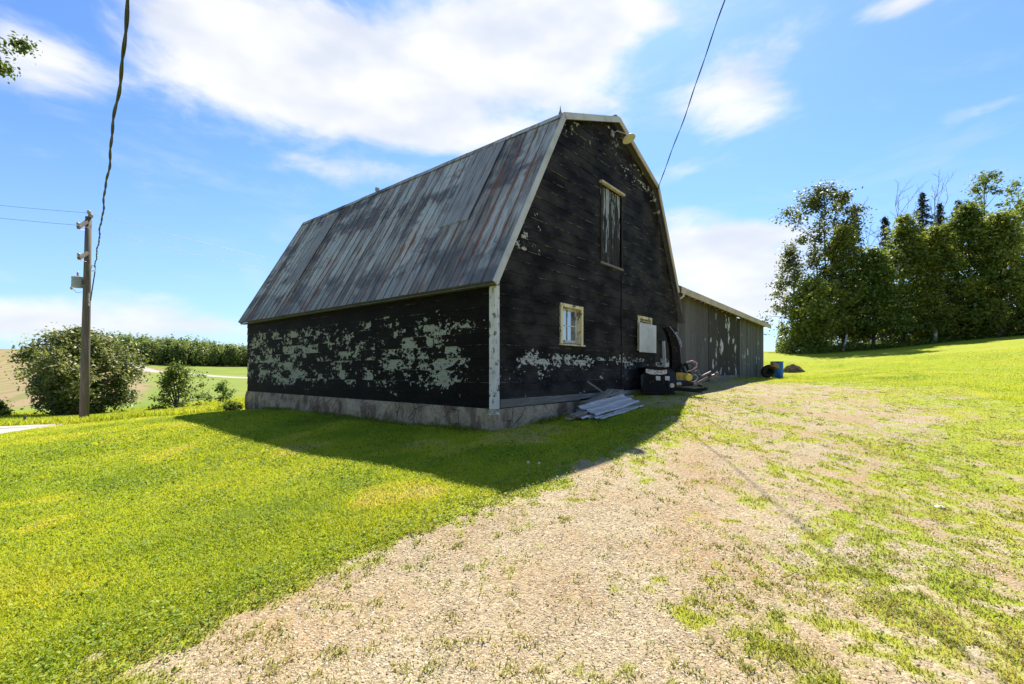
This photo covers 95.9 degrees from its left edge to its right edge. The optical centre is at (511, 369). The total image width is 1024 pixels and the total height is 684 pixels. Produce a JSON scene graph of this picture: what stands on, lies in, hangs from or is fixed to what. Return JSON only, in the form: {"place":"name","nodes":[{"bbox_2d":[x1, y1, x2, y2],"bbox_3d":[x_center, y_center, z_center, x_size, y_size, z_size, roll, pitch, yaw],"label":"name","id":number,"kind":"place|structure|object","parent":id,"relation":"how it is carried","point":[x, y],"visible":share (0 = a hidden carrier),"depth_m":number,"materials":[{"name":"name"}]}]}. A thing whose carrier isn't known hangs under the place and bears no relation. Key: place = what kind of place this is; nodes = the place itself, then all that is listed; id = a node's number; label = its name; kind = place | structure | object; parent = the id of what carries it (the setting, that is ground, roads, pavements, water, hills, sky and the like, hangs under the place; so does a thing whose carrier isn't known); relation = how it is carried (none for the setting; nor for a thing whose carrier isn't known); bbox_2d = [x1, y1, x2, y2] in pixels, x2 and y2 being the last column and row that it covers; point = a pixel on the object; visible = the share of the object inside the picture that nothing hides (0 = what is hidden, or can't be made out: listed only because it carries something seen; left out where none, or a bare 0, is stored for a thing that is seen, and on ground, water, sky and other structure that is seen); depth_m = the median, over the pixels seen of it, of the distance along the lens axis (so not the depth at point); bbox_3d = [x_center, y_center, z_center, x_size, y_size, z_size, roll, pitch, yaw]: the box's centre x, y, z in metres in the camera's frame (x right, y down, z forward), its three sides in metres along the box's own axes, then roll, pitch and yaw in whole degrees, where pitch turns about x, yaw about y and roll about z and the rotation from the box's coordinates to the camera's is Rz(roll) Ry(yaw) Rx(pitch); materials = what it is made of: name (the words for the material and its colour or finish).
{"place":"outdoors","nodes":[
{"label":"outdoors","id":0,"kind":"place"},
{"bbox_2d":[0,397,244,425],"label":"meadow grass","id":1,"kind":"structure","parent":0,"point":[15,419],"depth_m":19.83,"materials":[{"name":"green plant"}]},
{"bbox_2d":[0,349,247,412],"bbox_3d":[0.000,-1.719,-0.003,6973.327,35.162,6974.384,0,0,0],"label":"field","id":2,"kind":"structure","parent":0,"point":[19,400],"depth_m":106.76,"materials":[{"name":"green plant"}]},
{"bbox_2d":[0,397,14,417],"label":"shrub","id":3,"kind":"object","parent":2,"relation":"on","point":[5,411],"visible":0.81,"depth_m":28.20,"materials":[{"name":"green plant"}]},
{"bbox_2d":[0,322,152,415],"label":"whitebeam tree","id":4,"kind":"object","parent":2,"relation":"on","point":[50,382],"visible":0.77,"depth_m":29.11,"materials":[{"name":"green plant"}]},
{"bbox_2d":[70,210,95,417],"bbox_3d":[-17.398,-2.022,18.779,1.236,9.074,0.661,0,0,37],"label":"utility pole","id":5,"kind":"object","parent":2,"relation":"on","point":[83,282],"visible":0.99,"depth_m":18.89,"materials":[{"name":"brown wood"}]},
{"bbox_2d":[94,0,129,267],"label":"service cable","id":6,"kind":"object","parent":5,"relation":"attached to","point":[126,26],"visible":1,"depth_m":6.51,"materials":[{"name":"black rubber"}]},
{"bbox_2d":[2,218,270,271],"bbox_3d":[-14.777,-5.909,25.423,4.552,0.605,22.789,0,0,36],"label":"power line","id":7,"kind":"object","parent":5,"relation":"attached to","point":[130,238],"visible":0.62,"depth_m":19.72,"materials":[{"name":"metal"}]},
{"bbox_2d":[0,205,276,259],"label":"power line","id":8,"kind":"object","parent":5,"relation":"attached to","point":[135,225],"visible":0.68,"depth_m":20.55,"materials":[{"name":"metal"}]},
{"bbox_2d":[109,332,247,366],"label":"forest","id":9,"kind":"object","parent":2,"relation":"on","point":[159,350],"visible":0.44,"depth_m":303.38,"materials":[{"name":"green plant"}]},
{"bbox_2d":[145,358,214,409],"bbox_3d":[-22.073,1.057,30.622,4.149,3.769,4.308,0,0,-25],"label":"shrub","id":10,"kind":"object","parent":2,"relation":"on","point":[174,372],"visible":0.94,"depth_m":30.23,"materials":[{"name":"green plant"}]},
{"bbox_2d":[209,380,238,402],"bbox_3d":[-19.400,1.652,31.032,1.513,2.009,1.644,0,0,0],"label":"sapling","id":11,"kind":"object","parent":2,"relation":"on","point":[220,386],"visible":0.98,"depth_m":30.97,"materials":[{"name":"green plant"}]},
{"bbox_2d":[830,197,879,252],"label":"dead tree","id":12,"kind":"object","parent":2,"relation":"on","point":[861,224],"visible":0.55,"depth_m":53.17,"materials":[{"name":"grey wood"}]},
{"bbox_2d":[848,206,866,342],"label":"spruce tree","id":13,"kind":"object","parent":2,"relation":"on","point":[858,241],"visible":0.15,"depth_m":53.62,"materials":[{"name":"green plant"}]},
{"bbox_2d":[876,216,893,340],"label":"spruce tree","id":14,"kind":"object","parent":2,"relation":"on","point":[885,221],"visible":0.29,"depth_m":53.89,"materials":[{"name":"green plant"}]},
{"bbox_2d":[864,179,927,267],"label":"dead tree","id":15,"kind":"object","parent":2,"relation":"on","point":[897,200],"visible":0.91,"depth_m":51.95,"materials":[{"name":"grey wood"}]},
{"bbox_2d":[913,192,933,271],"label":"spruce tree","id":16,"kind":"object","parent":2,"relation":"on","point":[924,211],"visible":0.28,"depth_m":54.84,"materials":[{"name":"green plant"}]},
{"bbox_2d":[917,171,958,226],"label":"dead tree","id":17,"kind":"object","parent":2,"relation":"on","point":[938,198],"visible":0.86,"depth_m":52.98,"materials":[{"name":"grey wood"}]},
{"bbox_2d":[925,202,971,275],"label":"spruce tree","id":18,"kind":"object","parent":2,"relation":"on","point":[939,208],"visible":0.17,"depth_m":55.81,"materials":[{"name":"green plant"}]},
{"bbox_2d":[950,200,973,256],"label":"spruce tree","id":19,"kind":"object","parent":2,"relation":"on","point":[957,202],"visible":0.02,"depth_m":54.95,"materials":[{"name":"green plant"}]},
{"bbox_2d":[959,169,1020,255],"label":"birch tree","id":20,"kind":"object","parent":2,"relation":"on","point":[975,189],"visible":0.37,"depth_m":49.98,"materials":[{"name":"green plant"}]},
{"bbox_2d":[994,179,1023,327],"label":"birch tree","id":21,"kind":"object","parent":2,"relation":"on","point":[1009,191],"visible":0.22,"depth_m":49.31,"materials":[{"name":"green plant"}]},
{"bbox_2d":[0,365,247,433],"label":"gravel lane","id":22,"kind":"structure","parent":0,"point":[5,429],"depth_m":18.58,"materials":[{"name":"grey gravel"}]},
{"bbox_2d":[0,335,1023,683],"bbox_3d":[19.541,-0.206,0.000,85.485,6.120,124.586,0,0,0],"label":"lawn","id":23,"kind":"structure","parent":0,"point":[976,347],"depth_m":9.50,"materials":[{"name":"green plant"}]},
{"bbox_2d":[0,30,42,83],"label":"honey locust tree","id":24,"kind":"object","parent":23,"relation":"on","point":[15,43],"visible":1,"depth_m":12.03,"materials":[{"name":"green plant"}]},
{"bbox_2d":[217,397,247,410],"bbox_3d":[-9.228,1.262,15.232,0.910,0.743,0.745,0,0,38],"label":"shrub","id":25,"kind":"object","parent":23,"relation":"on","point":[232,405],"visible":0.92,"depth_m":15.11,"materials":[{"name":"green plant"}]},
{"bbox_2d":[262,389,642,431],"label":"weeds","id":26,"kind":"object","parent":23,"relation":"on","point":[640,392],"visible":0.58,"depth_m":10.02,"materials":[{"name":"green plant"}]},
{"bbox_2d":[238,106,684,431],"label":"barn","id":27,"kind":"structure","parent":23,"relation":"on","point":[525,276],"depth_m":10.76,"materials":[{"name":"black wood"}]},
{"bbox_2d":[559,303,585,346],"bbox_3d":[1.305,-0.995,10.383,0.215,0.920,0.990,0,0,40],"label":"window","id":28,"kind":"structure","parent":27,"relation":"in","point":[571,316],"depth_m":10.54,"materials":[{"name":"beige paint"}]},
{"bbox_2d":[599,179,624,270],"bbox_3d":[2.556,-3.640,11.820,0.140,2.040,1.250,0,0,40],"label":"hayloft door","id":29,"kind":"structure","parent":27,"relation":"in","point":[609,201],"depth_m":11.87,"materials":[{"name":"grey wood"}]},
{"bbox_2d":[637,315,651,350],"bbox_3d":[3.810,-1.040,13.398,0.215,0.990,1.010,0,0,40],"label":"window","id":30,"kind":"structure","parent":27,"relation":"in","point":[641,319],"depth_m":13.19,"materials":[{"name":"beige paint"}]},
{"bbox_2d":[657,0,724,190],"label":"service cable","id":31,"kind":"object","parent":27,"relation":"attached to","point":[694,86],"visible":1,"depth_m":10.27,"materials":[{"name":"black rubber"}]},
{"bbox_2d":[0,394,1023,683],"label":"clover","id":32,"kind":"object","parent":23,"relation":"on","point":[178,636],"visible":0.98,"depth_m":4.54,"materials":[{"name":"green plant"}]},
{"bbox_2d":[565,416,578,419],"bbox_3d":[1.503,0.925,9.523,1.160,0.137,0.120,0,0,-44],"label":"plank","id":33,"kind":"object","parent":23,"relation":"on","point":[569,418],"visible":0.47,"depth_m":9.14,"materials":[{"name":"grey wood"}]},
{"bbox_2d":[569,395,633,416],"bbox_3d":[2.038,0.768,10.151,0.160,0.311,2.704,0,0,38],"label":"plank","id":34,"kind":"object","parent":33,"relation":"on","point":[579,413],"visible":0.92,"depth_m":9.28,"materials":[{"name":"grey wood"}]},
{"bbox_2d":[578,394,639,415],"bbox_3d":[2.134,0.742,10.093,0.480,0.367,1.804,0,0,44],"label":"metal sheet","id":35,"kind":"object","parent":34,"relation":"on","point":[605,405],"visible":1,"depth_m":10.02,"materials":[{"name":"silver metal"}]},
{"bbox_2d":[583,389,623,402],"bbox_3d":[2.146,0.600,10.711,0.240,0.241,1.605,0,0,37],"label":"plank","id":36,"kind":"object","parent":35,"relation":"on","point":[614,391],"visible":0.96,"depth_m":10.64,"materials":[{"name":"grey wood"}]},
{"bbox_2d":[597,389,613,398],"bbox_3d":[2.182,0.557,10.747,0.150,0.188,1.042,0,0,24],"label":"plank","id":37,"kind":"object","parent":36,"relation":"on","point":[607,392],"visible":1,"depth_m":10.61,"materials":[{"name":"grey wood"}]},
{"bbox_2d":[586,380,605,393],"bbox_3d":[1.950,0.416,10.679,0.466,0.341,0.050,0,0,-3],"label":"plank","id":38,"kind":"object","parent":37,"relation":"on","point":[594,386],"visible":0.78,"depth_m":10.65,"materials":[{"name":"wood"}]},
{"bbox_2d":[588,405,643,419],"bbox_3d":[2.240,0.880,9.893,0.360,0.202,1.851,0,0,42],"label":"metal sheet","id":39,"kind":"object","parent":23,"relation":"on","point":[623,410],"visible":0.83,"depth_m":9.78,"materials":[{"name":"grey metal"}]},
{"bbox_2d":[572,410,594,418],"bbox_3d":[1.695,0.867,9.675,0.300,0.213,1.281,0,0,42],"label":"metal sheet","id":40,"kind":"object","parent":39,"relation":"on","point":[589,414],"visible":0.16,"depth_m":9.34,"materials":[{"name":"grey metal"}]},
{"bbox_2d":[677,285,770,386],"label":"shed","id":41,"kind":"structure","parent":23,"relation":"on","point":[723,340],"depth_m":19.35,"materials":[{"name":"grey wood"}]},
{"bbox_2d":[761,365,775,377],"bbox_3d":[13.453,0.074,24.264,0.740,0.703,0.435,0,0,0],"label":"old tyre","id":42,"kind":"object","parent":23,"relation":"on","point":[768,371],"visible":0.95,"depth_m":24.23,"materials":[{"name":"black rubber"}]},
{"bbox_2d":[770,362,779,368],"bbox_3d":[13.845,-0.238,24.328,0.160,0.365,1.421,0,0,41],"label":"brown board","id":43,"kind":"object","parent":42,"relation":"on","point":[775,365],"visible":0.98,"depth_m":24.06,"materials":[{"name":"brown wood"}]},
{"bbox_2d":[771,361,783,377],"bbox_3d":[14.511,-0.011,25.271,0.600,0.900,0.600,0,0,0],"label":"plastic barrel","id":44,"kind":"object","parent":23,"relation":"on","point":[779,372],"visible":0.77,"depth_m":25.00,"materials":[{"name":"blue plastic"}]},
{"bbox_2d":[759,243,817,350],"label":"poplar tree","id":45,"kind":"object","parent":23,"relation":"on","point":[789,256],"visible":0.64,"depth_m":45.87,"materials":[{"name":"green plant"}]},
{"bbox_2d":[783,364,805,372],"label":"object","id":46,"kind":"object","parent":23,"relation":"on","point":[792,368],"visible":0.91,"depth_m":29.74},
{"bbox_2d":[773,273,851,352],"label":"maple tree","id":47,"kind":"object","parent":23,"relation":"on","point":[810,294],"visible":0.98,"depth_m":42.73,"materials":[{"name":"green plant"}]},
{"bbox_2d":[771,179,877,349],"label":"poplar tree","id":48,"kind":"object","parent":23,"relation":"on","point":[814,203],"visible":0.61,"depth_m":46.27,"materials":[{"name":"green plant"}]},
{"bbox_2d":[842,334,847,351],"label":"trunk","id":49,"kind":"object","parent":23,"relation":"on","point":[845,341],"visible":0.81,"depth_m":42.51,"materials":[{"name":"grey plant"}]},
{"bbox_2d":[808,220,891,344],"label":"maple tree","id":50,"kind":"object","parent":23,"relation":"on","point":[849,242],"visible":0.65,"depth_m":44.65,"materials":[{"name":"green plant"}]},
{"bbox_2d":[845,242,922,345],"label":"maple tree","id":51,"kind":"object","parent":23,"relation":"on","point":[876,271],"visible":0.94,"depth_m":42.93,"materials":[{"name":"green plant"}]},
{"bbox_2d":[775,312,1023,353],"bbox_3d":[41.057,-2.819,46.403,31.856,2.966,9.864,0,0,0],"label":"undergrowth","id":52,"kind":"object","parent":23,"relation":"on","point":[865,345],"visible":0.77,"depth_m":42.52,"materials":[{"name":"green plant"}]},
{"bbox_2d":[860,209,963,341],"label":"maple tree","id":53,"kind":"object","parent":23,"relation":"on","point":[905,232],"visible":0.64,"depth_m":43.89,"materials":[{"name":"green plant"}]},
{"bbox_2d":[933,330,937,342],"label":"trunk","id":54,"kind":"object","parent":23,"relation":"on","point":[936,334],"visible":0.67,"depth_m":42.50,"materials":[{"name":"grey plant"}]},
{"bbox_2d":[891,222,996,338],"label":"maple tree","id":55,"kind":"object","parent":23,"relation":"on","point":[939,239],"visible":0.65,"depth_m":42.92,"materials":[{"name":"green plant"}]},
{"bbox_2d":[915,200,1020,339],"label":"maple tree","id":56,"kind":"object","parent":23,"relation":"on","point":[966,217],"visible":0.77,"depth_m":42.09,"materials":[{"name":"green plant"}]},
{"bbox_2d":[946,204,1023,336],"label":"maple tree","id":57,"kind":"object","parent":23,"relation":"on","point":[1008,235],"visible":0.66,"depth_m":41.13,"materials":[{"name":"green plant"}]},
{"bbox_2d":[988,186,1023,334],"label":"maple tree","id":58,"kind":"object","parent":23,"relation":"on","point":[1021,208],"visible":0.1,"depth_m":42.63,"materials":[{"name":"green plant"}]},
{"bbox_2d":[0,0,1023,350],"label":"sky","id":59,"kind":"structure","parent":0,"point":[239,124],"materials":[{"name":"blue"}]},
{"bbox_2d":[52,378,1023,683],"bbox_3d":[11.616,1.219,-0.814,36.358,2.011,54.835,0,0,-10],"label":"gravel driveway","id":60,"kind":"structure","parent":0,"point":[503,578],"depth_m":3.54,"materials":[{"name":"beige gravel"}]},
{"bbox_2d":[63,378,1023,683],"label":"weeds","id":61,"kind":"object","parent":60,"relation":"on","point":[671,604],"visible":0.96,"depth_m":3.18,"materials":[{"name":"green plant"}]},
{"bbox_2d":[662,341,665,366],"bbox_3d":[4.720,-0.130,14.294,0.160,1.526,0.035,0,0,40],"label":"upright board","id":62,"kind":"object","parent":60,"relation":"on","point":[664,353],"visible":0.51,"depth_m":14.28,"materials":[{"name":"grey wood"}]},
{"bbox_2d":[637,326,719,394],"bbox_3d":[4.537,-0.258,12.930,2.075,1.903,1.280,0,0,0],"label":"snow blower","id":63,"kind":"object","parent":60,"relation":"on","point":[658,379],"visible":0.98,"depth_m":12.45,"materials":[{"name":"black paint"}]}
]}

